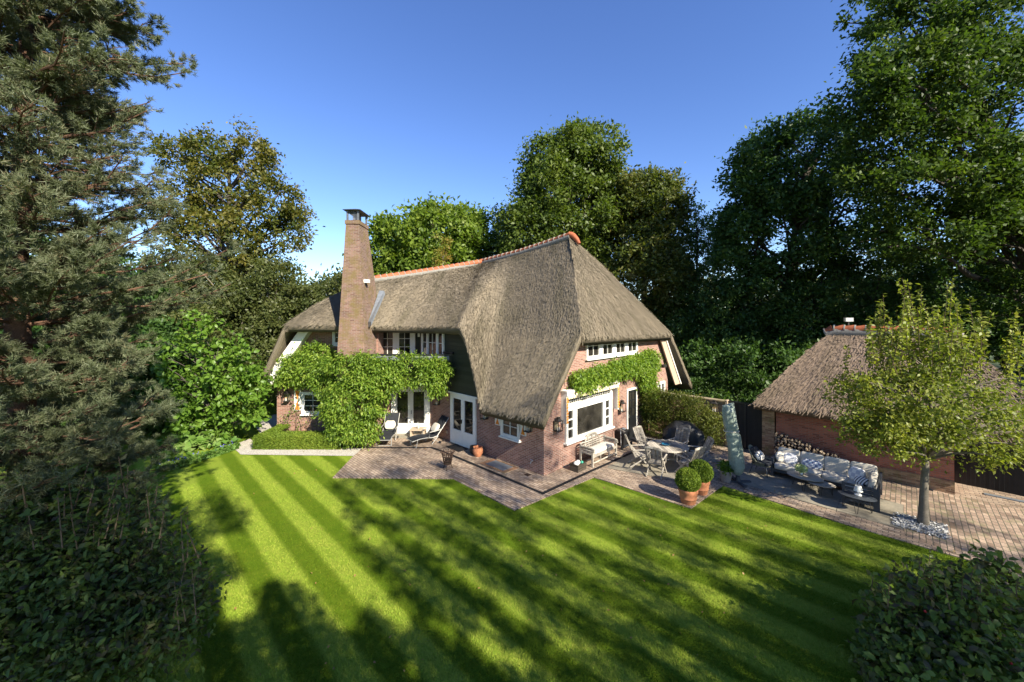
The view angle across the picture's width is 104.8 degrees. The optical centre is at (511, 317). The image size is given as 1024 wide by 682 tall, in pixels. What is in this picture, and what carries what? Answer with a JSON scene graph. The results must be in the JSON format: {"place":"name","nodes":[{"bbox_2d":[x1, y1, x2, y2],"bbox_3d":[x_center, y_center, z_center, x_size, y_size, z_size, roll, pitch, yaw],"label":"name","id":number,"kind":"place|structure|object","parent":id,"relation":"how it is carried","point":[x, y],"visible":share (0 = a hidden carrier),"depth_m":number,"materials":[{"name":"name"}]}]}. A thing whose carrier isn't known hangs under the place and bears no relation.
{"place":"outdoors","nodes":[
{"label":"outdoors","id":0,"kind":"place"},
{"bbox_2d":[257,414,276,431],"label":"gravel path","id":1,"kind":"structure","parent":0,"point":[270,423],"depth_m":20.32,"materials":[{"name":"beige gravel"}]},
{"bbox_2d":[236,439,361,455],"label":"gravel path","id":2,"kind":"structure","parent":0,"point":[245,447],"depth_m":16.09,"materials":[{"name":"beige gravel"}]},
{"bbox_2d":[0,392,1023,681],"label":"lawn","id":3,"kind":"structure","parent":0,"point":[180,480],"depth_m":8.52,"materials":[{"name":"green plant"}]},
{"bbox_2d":[0,323,175,428],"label":"dark tree","id":4,"kind":"object","parent":3,"relation":"on","point":[133,377],"visible":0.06,"depth_m":17.18,"materials":[{"name":"green plant"}]},
{"bbox_2d":[0,447,231,681],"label":"evergreen shrub","id":5,"kind":"object","parent":3,"relation":"on","point":[88,610],"visible":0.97,"depth_m":4.87,"materials":[{"name":"green plant"}]},
{"bbox_2d":[0,0,248,681],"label":"pine tree","id":6,"kind":"object","parent":3,"relation":"on","point":[67,71],"visible":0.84,"depth_m":5.89,"materials":[{"name":"green plant"}]},
{"bbox_2d":[116,313,206,436],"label":"dark tree","id":7,"kind":"object","parent":3,"relation":"on","point":[164,329],"visible":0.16,"depth_m":18.64,"materials":[{"name":"green plant"}]},
{"bbox_2d":[151,435,185,456],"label":"hosta","id":8,"kind":"object","parent":3,"relation":"on","point":[159,442],"visible":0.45,"depth_m":15.87,"materials":[{"name":"green plant"}]},
{"bbox_2d":[162,447,195,462],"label":"hosta","id":9,"kind":"object","parent":3,"relation":"on","point":[190,451],"visible":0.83,"depth_m":14.85,"materials":[{"name":"green plant"}]},
{"bbox_2d":[174,432,211,450],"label":"hosta","id":10,"kind":"object","parent":3,"relation":"on","point":[193,440],"visible":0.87,"depth_m":16.14,"materials":[{"name":"green plant"}]},
{"bbox_2d":[156,442,238,472],"bbox_3d":[-11.878,5.357,15.153,0.506,0.433,2.918,0,0,26],"label":"geranium cover","id":11,"kind":"object","parent":3,"relation":"on","point":[194,458],"visible":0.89,"depth_m":14.99,"materials":[{"name":"green plant"}]},
{"bbox_2d":[147,308,276,441],"bbox_3d":[-13.060,2.596,17.178,5.601,5.975,3.434,0,0,0],"label":"magnolia shrub","id":12,"kind":"object","parent":3,"relation":"on","point":[219,408],"visible":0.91,"depth_m":16.90,"materials":[{"name":"green plant"}]},
{"bbox_2d":[198,428,230,448],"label":"hosta","id":13,"kind":"object","parent":3,"relation":"on","point":[208,439],"visible":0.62,"depth_m":16.45,"materials":[{"name":"green plant"}]},
{"bbox_2d":[155,250,285,355],"bbox_3d":[-18.407,0.662,25.007,8.962,9.684,7.185,0,0,0],"label":"bushy tree","id":14,"kind":"object","parent":3,"relation":"on","point":[225,270],"visible":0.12,"depth_m":23.80,"materials":[{"name":"green plant"}]},
{"bbox_2d":[212,436,241,448],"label":"hosta","id":15,"kind":"object","parent":3,"relation":"on","point":[220,441],"visible":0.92,"depth_m":16.22,"materials":[{"name":"green plant"}]},
{"bbox_2d":[129,114,325,299],"bbox_3d":[-20.244,-4.329,28.123,13.294,19.682,7.770,0,0,0],"label":"autumn oak","id":16,"kind":"object","parent":3,"relation":"on","point":[227,219],"visible":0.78,"depth_m":27.27,"materials":[{"name":"green plant"}]},
{"bbox_2d":[169,283,298,406],"bbox_3d":[-16.794,1.778,23.975,8.825,7.773,7.885,0,0,0],"label":"bushy tree","id":17,"kind":"object","parent":3,"relation":"on","point":[265,344],"visible":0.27,"depth_m":22.65,"materials":[{"name":"green plant"}]},
{"bbox_2d":[199,364,276,414],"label":"clipped hedge","id":18,"kind":"object","parent":3,"relation":"on","point":[274,405],"visible":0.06,"depth_m":22.20,"materials":[{"name":"green plant"}]},
{"bbox_2d":[222,253,326,400],"bbox_3d":[-15.680,0.600,25.969,7.888,9.801,7.120,0,0,0],"label":"bushy tree","id":19,"kind":"object","parent":3,"relation":"on","point":[293,292],"visible":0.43,"depth_m":24.48,"materials":[{"name":"green plant"}]},
{"bbox_2d":[250,423,342,449],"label":"box hedge","id":20,"kind":"object","parent":3,"relation":"on","point":[278,436],"visible":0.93,"depth_m":16.34,"materials":[{"name":"green plant"}]},
{"bbox_2d":[278,395,326,430],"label":"climbing rose","id":21,"kind":"object","parent":3,"relation":"on","point":[296,411],"visible":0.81,"depth_m":18.19,"materials":[{"name":"green plant"}]},
{"bbox_2d":[831,538,1023,681],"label":"berry shrub","id":22,"kind":"object","parent":3,"relation":"on","point":[957,631],"visible":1,"depth_m":5.92,"materials":[{"name":"green plant"}]},
{"bbox_2d":[0,0,1023,320],"label":"sky","id":23,"kind":"structure","parent":0,"point":[374,105],"materials":[{"name":"blue"}]},
{"bbox_2d":[267,352,1023,399],"bbox_3d":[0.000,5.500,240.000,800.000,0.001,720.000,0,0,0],"label":"ground","id":24,"kind":"structure","parent":0,"point":[1018,383],"depth_m":35.95,"materials":[{"name":"green plant"}]},
{"bbox_2d":[31,249,182,331],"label":"dark tree","id":25,"kind":"object","parent":24,"relation":"on","point":[151,297],"visible":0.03,"depth_m":22.00,"materials":[{"name":"green plant"}]},
{"bbox_2d":[126,247,224,312],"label":"bushy tree","id":26,"kind":"object","parent":24,"relation":"on","point":[159,254],"visible":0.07,"depth_m":25.99,"materials":[{"name":"green plant"}]},
{"bbox_2d":[310,275,331,298],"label":"tree","id":27,"kind":"object","parent":24,"relation":"on","point":[324,283],"visible":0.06,"depth_m":46.84,"materials":[{"name":"green plant"}]},
{"bbox_2d":[322,267,342,295],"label":"tree","id":28,"kind":"object","parent":24,"relation":"on","point":[335,287],"visible":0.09,"depth_m":43.33,"materials":[{"name":"green plant"}]},
{"bbox_2d":[342,190,496,275],"bbox_3d":[-7.041,-2.801,35.831,12.972,16.628,12.728,0,0,38],"label":"chestnut tree","id":29,"kind":"object","parent":24,"relation":"on","point":[405,244],"visible":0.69,"depth_m":32.62,"materials":[{"name":"green plant"}]},
{"bbox_2d":[426,231,455,267],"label":"maple sapling","id":30,"kind":"object","parent":24,"relation":"on","point":[444,247],"visible":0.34,"depth_m":28.80,"materials":[{"name":"green plant"}]},
{"bbox_2d":[260,209,692,475],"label":"thatched house","id":31,"kind":"structure","parent":24,"relation":"on","point":[515,337],"depth_m":17.32,"materials":[{"name":"brown plant"}]},
{"bbox_2d":[300,392,324,415],"bbox_3d":[-9.270,4.025,18.335,1.140,1.090,0.130,0,0,0],"label":"window","id":32,"kind":"structure","parent":31,"relation":"in","point":[307,401],"depth_m":18.35,"materials":[{"name":"white paint"}]},
{"bbox_2d":[271,337,453,450],"bbox_3d":[-6.769,3.262,16.905,8.724,4.780,2.783,0,0,11],"label":"wisteria","id":33,"kind":"object","parent":31,"relation":"attached to","point":[357,428],"visible":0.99,"depth_m":16.61,"materials":[{"name":"green plant"}]},
{"bbox_2d":[383,333,414,353],"bbox_3d":[-5.640,1.490,19.165,1.880,2.220,0.070,0,0,0],"label":"french door","id":34,"kind":"structure","parent":31,"relation":"in","point":[392,341],"depth_m":19.18,"materials":[{"name":"white paint"}]},
{"bbox_2d":[391,386,429,432],"bbox_3d":[-4.720,4.325,18.350,1.800,2.250,0.100,0,0,0],"label":"french door","id":35,"kind":"structure","parent":31,"relation":"in","point":[413,408],"depth_m":18.34,"materials":[{"name":"white paint"}]},
{"bbox_2d":[421,333,444,353],"bbox_3d":[-3.719,1.505,18.276,1.920,2.090,0.130,0,0,45],"label":"window","id":36,"kind":"structure","parent":31,"relation":"in","point":[435,343],"depth_m":18.29,"materials":[{"name":"white paint"}]},
{"bbox_2d":[450,393,476,447],"bbox_3d":[-2.096,4.400,16.745,0.100,2.140,1.740,0,0,-45],"label":"french door","id":37,"kind":"structure","parent":31,"relation":"in","point":[463,410],"depth_m":16.69,"materials":[{"name":"white paint"}]},
{"bbox_2d":[498,419,520,442],"bbox_3d":[-0.091,4.105,14.720,1.080,0.930,0.130,0,0,45],"label":"window","id":38,"kind":"structure","parent":31,"relation":"in","point":[510,431],"depth_m":14.74,"materials":[{"name":"white paint"}]},
{"bbox_2d":[563,388,614,445],"bbox_3d":[3.112,3.770,15.511,0.170,1.780,3.320,0,0,45],"label":"bay window","id":39,"kind":"structure","parent":31,"relation":"in","point":[592,413],"depth_m":15.45,"materials":[{"name":"white paint"}]},
{"bbox_2d":[585,342,639,360],"bbox_3d":[4.370,1.165,16.799,0.130,1.050,4.200,0,0,45],"label":"window","id":40,"kind":"structure","parent":31,"relation":"in","point":[593,352],"depth_m":16.56,"materials":[{"name":"white paint"}]},
{"bbox_2d":[565,348,665,433],"bbox_3d":[4.758,3.452,16.717,1.025,4.107,7.482,0,0,45],"label":"wisteria","id":41,"kind":"object","parent":31,"relation":"attached to","point":[643,367],"visible":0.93,"depth_m":16.63,"materials":[{"name":"green plant"}]},
{"bbox_2d":[628,389,635,438],"bbox_3d":[5.459,4.385,17.916,0.760,2.170,0.090,0,0,-45],"label":"garden door","id":42,"kind":"structure","parent":31,"relation":"in","point":[632,393],"depth_m":17.92,"materials":[{"name":"black paint"}]},
{"bbox_2d":[478,198,509,258],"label":"dark conifer","id":43,"kind":"object","parent":24,"relation":"on","point":[492,235],"visible":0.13,"depth_m":36.82,"materials":[{"name":"green plant"}]},
{"bbox_2d":[485,111,649,272],"bbox_3d":[4.962,-5.786,32.937,14.462,22.583,11.641,0,0,0],"label":"oak tree","id":44,"kind":"object","parent":24,"relation":"on","point":[562,174],"visible":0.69,"depth_m":30.37,"materials":[{"name":"green plant"}]},
{"bbox_2d":[134,248,1023,375],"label":"woodland","id":45,"kind":"object","parent":24,"relation":"on","point":[337,269],"depth_m":44.43,"materials":[{"name":"green plant"}]},
{"bbox_2d":[601,161,704,322],"bbox_3d":[9.953,-3.288,30.425,8.816,17.590,9.068,0,0,-31],"label":"beech tree","id":46,"kind":"object","parent":24,"relation":"on","point":[655,238],"visible":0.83,"depth_m":28.88,"materials":[{"name":"green plant"}]},
{"bbox_2d":[333,476,1017,573],"bbox_3d":[2.723,5.508,12.242,17.746,0.084,3.415,0,0,15],"label":"kerb course","id":47,"kind":"object","parent":24,"relation":"on","point":[712,491],"visible":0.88,"depth_m":11.96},
{"bbox_2d":[640,244,719,388],"bbox_3d":[12.637,-0.033,30.111,6.860,11.075,6.324,0,0,-31],"label":"dark bush","id":48,"kind":"object","parent":24,"relation":"on","point":[665,320],"visible":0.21,"depth_m":28.61,"materials":[{"name":"green plant"}]},
{"bbox_2d":[665,270,771,391],"bbox_3d":[13.695,1.201,27.000,6.607,8.788,6.749,0,0,0],"label":"dark bush","id":49,"kind":"object","parent":24,"relation":"on","point":[681,331],"visible":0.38,"depth_m":25.85,"materials":[{"name":"green plant"}]},
{"bbox_2d":[668,375,777,400],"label":"clipped hedge","id":50,"kind":"object","parent":24,"relation":"on","point":[713,378],"visible":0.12,"depth_m":22.64,"materials":[{"name":"green plant"}]},
{"bbox_2d":[671,323,807,402],"bbox_3d":[14.127,3.043,24.564,8.981,5.273,9.328,0,0,0],"label":"dark bush","id":51,"kind":"object","parent":24,"relation":"on","point":[751,352],"visible":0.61,"depth_m":22.99,"materials":[{"name":"green plant"}]},
{"bbox_2d":[704,251,814,397],"bbox_3d":[16.202,0.484,26.197,6.810,10.041,6.476,0,0,-28],"label":"dark bush","id":52,"kind":"object","parent":24,"relation":"on","point":[769,308],"visible":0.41,"depth_m":24.54,"materials":[{"name":"green plant"}]},
{"bbox_2d":[754,274,864,371],"bbox_3d":[18.438,1.359,25.132,6.517,8.287,6.523,0,0,0],"label":"dark bush","id":53,"kind":"object","parent":24,"relation":"on","point":[803,331],"visible":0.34,"depth_m":23.69,"materials":[{"name":"green plant"}]},
{"bbox_2d":[694,95,937,378],"bbox_3d":[19.763,-4.201,25.850,14.730,19.445,9.258,0,0,0],"label":"maple tree","id":54,"kind":"object","parent":24,"relation":"on","point":[802,206],"visible":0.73,"depth_m":24.75,"materials":[{"name":"green plant"}]},
{"bbox_2d":[804,240,959,343],"bbox_3d":[22.419,0.147,24.929,8.149,10.710,7.895,0,0,0],"label":"dark bush","id":55,"kind":"object","parent":24,"relation":"on","point":[893,302],"visible":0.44,"depth_m":23.39,"materials":[{"name":"green plant"}]},
{"bbox_2d":[801,0,1023,328],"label":"red oak","id":56,"kind":"object","parent":24,"relation":"on","point":[954,46],"visible":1,"depth_m":17.58,"materials":[{"name":"green plant"}]},
{"bbox_2d":[854,244,1023,356],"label":"dark bush","id":57,"kind":"object","parent":24,"relation":"on","point":[992,348],"visible":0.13,"depth_m":23.03,"materials":[{"name":"green plant"}]},
{"bbox_2d":[922,244,1023,376],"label":"dark bush","id":58,"kind":"object","parent":24,"relation":"on","point":[1001,335],"visible":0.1,"depth_m":23.11,"materials":[{"name":"green plant"}]},
{"bbox_2d":[607,449,719,479],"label":"slab terrace","id":59,"kind":"structure","parent":0,"point":[623,464],"depth_m":14.53,"materials":[{"name":"grey stone"}]},
{"bbox_2d":[624,434,648,466],"bbox_3d":[4.638,4.928,14.558,0.877,1.114,0.616,0,0,6],"label":"folding chair","id":60,"kind":"object","parent":59,"relation":"on","point":[640,453],"visible":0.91,"depth_m":14.36,"materials":[{"name":"grey wood"}]},
{"bbox_2d":[632,426,658,459],"bbox_3d":[5.254,4.928,15.488,0.616,1.114,0.877,0,0,-34],"label":"folding chair","id":61,"kind":"object","parent":59,"relation":"on","point":[639,435],"visible":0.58,"depth_m":15.69,"materials":[{"name":"grey wood"}]},
{"bbox_2d":[645,446,666,479],"bbox_3d":[4.976,4.928,13.651,0.616,1.114,0.877,0,0,33],"label":"folding chair","id":62,"kind":"object","parent":59,"relation":"on","point":[659,461],"visible":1,"depth_m":13.46,"materials":[{"name":"grey wood"}]},
{"bbox_2d":[646,439,689,469],"bbox_3d":[5.750,5.099,14.550,1.440,0.746,1.440,0,0,0],"label":"garden table","id":63,"kind":"object","parent":59,"relation":"on","point":[673,447],"visible":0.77,"depth_m":14.53,"materials":[{"name":"grey wood"}]},
{"bbox_2d":[666,426,689,457],"bbox_3d":[6.511,4.928,15.405,0.877,1.114,0.616,0,0,-42],"label":"folding chair","id":64,"kind":"object","parent":59,"relation":"on","point":[682,433],"visible":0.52,"depth_m":15.57,"materials":[{"name":"grey wood"}]},
{"bbox_2d":[674,447,705,471],"bbox_3d":[6.157,4.928,13.647,0.616,1.114,0.876,0,0,-27],"label":"folding chair","id":65,"kind":"object","parent":59,"relation":"on","point":[698,453],"visible":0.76,"depth_m":13.45,"materials":[{"name":"grey wood"}]},
{"bbox_2d":[688,436,713,458],"bbox_3d":[6.831,4.928,14.409,0.877,1.114,0.616,0,0,7],"label":"folding chair","id":66,"kind":"object","parent":59,"relation":"on","point":[709,442],"visible":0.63,"depth_m":14.28,"materials":[{"name":"grey wood"}]},
{"bbox_2d":[335,430,1023,557],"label":"patio","id":67,"kind":"structure","parent":0,"point":[410,462],"depth_m":13.64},
{"bbox_2d":[375,413,399,445],"bbox_3d":[-5.481,4.960,17.430,0.722,1.054,1.746,0,0,-3],"label":"sun lounger","id":68,"kind":"object","parent":67,"relation":"on","point":[389,434],"visible":0.71,"depth_m":17.71,"materials":[{"name":"metal"}]},
{"bbox_2d":[406,415,448,447],"bbox_3d":[-3.660,4.960,17.148,1.746,1.054,0.722,0,0,-38],"label":"sun lounger","id":69,"kind":"object","parent":67,"relation":"on","point":[442,420],"visible":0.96,"depth_m":17.13,"materials":[{"name":"black fabric"}]},
{"bbox_2d":[440,449,454,470],"bbox_3d":[-2.325,5.153,14.210,0.552,0.658,0.551,0,0,0],"label":"fire basket","id":70,"kind":"object","parent":67,"relation":"on","point":[446,455],"visible":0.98,"depth_m":14.13,"materials":[{"name":"metal"}]},
{"bbox_2d":[473,445,482,456],"bbox_3d":[-1.347,5.293,15.557,0.420,0.370,0.420,0,0,0],"label":"flower pot","id":71,"kind":"object","parent":67,"relation":"on","point":[478,451],"visible":1,"depth_m":15.42,"materials":[{"name":"ceramic"}]},
{"bbox_2d":[353,447,637,493],"bbox_3d":[-0.725,5.468,14.391,12.001,0.004,4.487,0,0,0],"label":"drain channel","id":72,"kind":"object","parent":67,"relation":"on","point":[559,485],"visible":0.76,"depth_m":14.06,"materials":[{"name":"black metal"}]},
{"bbox_2d":[479,458,517,473],"bbox_3d":[-0.494,5.470,14.536,1.350,0.016,0.720,0,0,45],"label":"hatch surround","id":73,"kind":"object","parent":67,"relation":"on","point":[499,470],"visible":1,"depth_m":14.42,"materials":[{"name":"stone"}]},
{"bbox_2d":[486,460,512,470],"bbox_3d":[-0.470,5.463,14.525,0.940,0.030,0.500,0,0,45],"label":"cellar hatch","id":74,"kind":"object","parent":73,"relation":"on","point":[499,465],"visible":1,"depth_m":14.48,"materials":[{"name":"grey metal"}]},
{"bbox_2d":[183,448,954,675],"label":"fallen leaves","id":75,"kind":"object","parent":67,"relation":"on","point":[479,587],"visible":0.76,"depth_m":8.16,"materials":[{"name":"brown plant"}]},
{"bbox_2d":[570,459,585,472],"bbox_3d":[2.373,5.346,14.157,0.520,0.265,0.360,0,0,-45],"label":"wooden crate","id":76,"kind":"object","parent":67,"relation":"on","point":[580,467],"visible":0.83,"depth_m":14.01,"materials":[{"name":"grey wood"}]},
{"bbox_2d":[579,431,617,467],"bbox_3d":[3.331,4.984,15.151,0.729,0.988,1.708,0,0,45],"label":"garden bench","id":77,"kind":"object","parent":67,"relation":"on","point":[592,454],"visible":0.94,"depth_m":15.13,"materials":[{"name":"white wood"}]},
{"bbox_2d":[586,442,613,453],"bbox_3d":[3.391,5.013,15.162,1.450,0.090,0.460,0,0,-45],"label":"seat cushion","id":78,"kind":"object","parent":77,"relation":"on","point":[600,447],"visible":0.76,"depth_m":15.15,"materials":[{"name":"fabric"}]},
{"bbox_2d":[615,427,628,445],"bbox_3d":[4.734,5.115,16.915,0.440,0.725,0.540,0,0,45],"label":"storage bin","id":79,"kind":"object","parent":67,"relation":"on","point":[624,442],"visible":0.84,"depth_m":16.77,"materials":[{"name":"black plastic"}]},
{"bbox_2d":[637,387,726,447],"bbox_3d":[7.237,4.302,17.383,1.671,2.265,4.137,0,0,-43],"label":"garden hedge","id":80,"kind":"object","parent":67,"relation":"on","point":[663,410],"visible":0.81,"depth_m":17.19,"materials":[{"name":"green plant"}]},
{"bbox_2d":[662,420,704,452],"bbox_3d":[7.053,4.889,16.244,1.601,1.178,0.694,0,0,19],"label":"covered barbecue","id":81,"kind":"object","parent":67,"relation":"on","point":[696,437],"visible":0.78,"depth_m":15.95,"materials":[{"name":"black fabric"}]},
{"bbox_2d":[678,487,697,505],"bbox_3d":[5.198,5.260,11.635,0.551,0.420,0.551,0,0,0],"label":"terracotta pot","id":82,"kind":"object","parent":67,"relation":"on","point":[688,498],"visible":0.69,"depth_m":11.43,"materials":[{"name":"orange ceramic"}]},
{"bbox_2d":[675,467,701,491],"bbox_3d":[5.201,4.812,11.636,0.758,0.757,0.753,0,0,0],"label":"box ball","id":83,"kind":"object","parent":82,"relation":"in","point":[691,481],"visible":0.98,"depth_m":11.44,"materials":[{"name":"green plant"}]},
{"bbox_2d":[651,392,728,445],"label":"garden wall","id":84,"kind":"structure","parent":67,"relation":"on","point":[720,402],"depth_m":17.18,"materials":[{"name":"brick"}]},
{"bbox_2d":[697,482,709,495],"bbox_3d":[5.867,5.260,12.275,0.551,0.420,0.551,0,0,0],"label":"terracotta pot","id":85,"kind":"object","parent":67,"relation":"on","point":[703,490],"visible":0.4,"depth_m":12.05,"materials":[{"name":"orange ceramic"}]},
{"bbox_2d":[687,459,713,482],"bbox_3d":[5.863,4.812,12.270,0.774,0.780,0.789,0,0,0],"label":"box ball","id":86,"kind":"object","parent":85,"relation":"in","point":[705,471],"visible":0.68,"depth_m":12.05,"materials":[{"name":"green plant"}]},
{"bbox_2d":[720,470,732,482],"bbox_3d":[7.140,5.290,13.152,0.388,0.360,0.388,0,0,0],"label":"grey planter","id":87,"kind":"object","parent":67,"relation":"on","point":[726,478],"visible":0.77,"depth_m":13.02,"materials":[{"name":"ceramic"}]},
{"bbox_2d":[716,459,733,476],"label":"potted plant","id":88,"kind":"object","parent":87,"relation":"in","point":[724,466],"visible":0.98,"depth_m":13.09,"materials":[{"name":"green plant"}]},
{"bbox_2d":[762,410,775,455],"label":"gate pillar","id":89,"kind":"structure","parent":67,"relation":"on","point":[768,429],"depth_m":15.62,"materials":[{"name":"brick"}]},
{"bbox_2d":[729,400,761,450],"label":"garden gate","id":90,"kind":"structure","parent":89,"relation":"attached to","point":[749,419],"depth_m":16.21,"materials":[{"name":"black wood"}]},
{"bbox_2d":[748,324,1023,495],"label":"thatched garage","id":91,"kind":"structure","parent":67,"relation":"on","point":[791,399],"depth_m":14.38,"materials":[{"name":"plant"}]},
{"bbox_2d":[954,441,1023,495],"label":"garage door","id":92,"kind":"structure","parent":91,"relation":"in","point":[1013,483],"depth_m":12.52,"materials":[{"name":"black wood"}]},
{"bbox_2d":[669,199,727,299],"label":"tree","id":93,"kind":"object","parent":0,"point":[697,233],"visible":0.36,"depth_m":31.39,"materials":[{"name":"green plant"}]},
{"bbox_2d":[740,465,903,528],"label":"slab terrace","id":94,"kind":"structure","parent":0,"point":[794,490],"depth_m":12.08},
{"bbox_2d":[722,403,750,487],"bbox_3d":[7.445,4.151,13.075,0.717,2.642,0.728,0,0,-45],"label":"covered parasol","id":95,"kind":"object","parent":94,"relation":"on","point":[736,460],"visible":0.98,"depth_m":12.94,"materials":[{"name":"fabric"}]},
{"bbox_2d":[748,444,772,477],"bbox_3d":[8.684,5.009,13.813,0.769,0.918,0.717,0,0,-38],"label":"rope armchair","id":96,"kind":"object","parent":94,"relation":"on","point":[765,462],"visible":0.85,"depth_m":13.71,"materials":[{"name":"grey fabric"}]},
{"bbox_2d":[787,471,823,491],"bbox_3d":[9.334,5.257,12.558,0.960,0.394,0.680,0,0,45],"label":"coffee table","id":97,"kind":"object","parent":94,"relation":"on","point":[807,477],"visible":0.94,"depth_m":12.45,"materials":[{"name":"metal"}]},
{"bbox_2d":[794,464,807,475],"bbox_3d":[9.270,4.880,12.638,0.386,0.359,0.385,0,0,0],"label":"flower vase","id":98,"kind":"object","parent":97,"relation":"on","point":[802,470],"visible":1,"depth_m":12.58,"materials":[{"name":"metal"}]},
{"bbox_2d":[807,481,835,495],"bbox_3d":[9.539,5.290,12.169,0.720,0.330,0.540,0,0,45],"label":"coffee table","id":99,"kind":"object","parent":94,"relation":"on","point":[824,484],"visible":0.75,"depth_m":12.08,"materials":[{"name":"metal"}]},
{"bbox_2d":[771,447,881,512],"bbox_3d":[9.878,5.027,12.594,1.660,0.875,2.800,0,0,-45],"label":"corner sofa","id":100,"kind":"object","parent":94,"relation":"on","point":[833,470],"visible":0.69,"depth_m":12.58,"materials":[{"name":"grey fabric"}]},
{"bbox_2d":[784,453,797,464],"bbox_3d":[9.574,4.864,13.562,0.420,0.380,0.130,0,-22,37],"label":"pillow","id":101,"kind":"object","parent":100,"relation":"on","point":[790,458],"visible":1,"depth_m":13.52,"materials":[{"name":"white fabric"}]},
{"bbox_2d":[802,459,822,469],"bbox_3d":[9.984,4.894,13.124,0.560,0.300,0.130,0,-22,45],"label":"pillow","id":102,"kind":"object","parent":100,"relation":"on","point":[812,464],"visible":0.91,"depth_m":13.08,"materials":[{"name":"fabric"}]},
{"bbox_2d":[848,466,865,478],"bbox_3d":[10.691,4.864,12.219,0.140,0.420,0.460,23,-6,-14],"label":"pillow","id":103,"kind":"object","parent":100,"relation":"on","point":[853,472],"visible":0.8,"depth_m":12.21,"materials":[{"name":"fabric"}]},
{"bbox_2d":[854,476,868,485],"bbox_3d":[10.536,4.934,11.879,0.300,0.120,0.420,-40,0,0],"label":"pillow","id":104,"kind":"object","parent":100,"relation":"on","point":[861,480],"visible":0.89,"depth_m":11.83,"materials":[{"name":"blue fabric"}]},
{"bbox_2d":[838,490,876,513],"bbox_3d":[9.716,5.237,11.102,0.840,0.434,0.540,0,0,45],"label":"side table","id":105,"kind":"object","parent":94,"relation":"on","point":[863,497],"visible":0.98,"depth_m":11.04,"materials":[{"name":"metal"}]},
{"bbox_2d":[747,455,1023,576],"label":"driveway","id":106,"kind":"structure","parent":0,"point":[985,524],"depth_m":10.56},
{"label":"gravel bed","id":107,"kind":"structure","parent":0,"visible":0},
{"bbox_2d":[814,275,1023,525],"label":"ornamental tree","id":108,"kind":"object","parent":107,"relation":"on","point":[909,419],"visible":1,"depth_m":9.94,"materials":[{"name":"green plant"}]},
{"bbox_2d":[890,512,951,539],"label":"white chippings","id":109,"kind":"object","parent":107,"relation":"on","point":[936,530],"visible":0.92,"depth_m":10.24,"materials":[{"name":"white gravel"}]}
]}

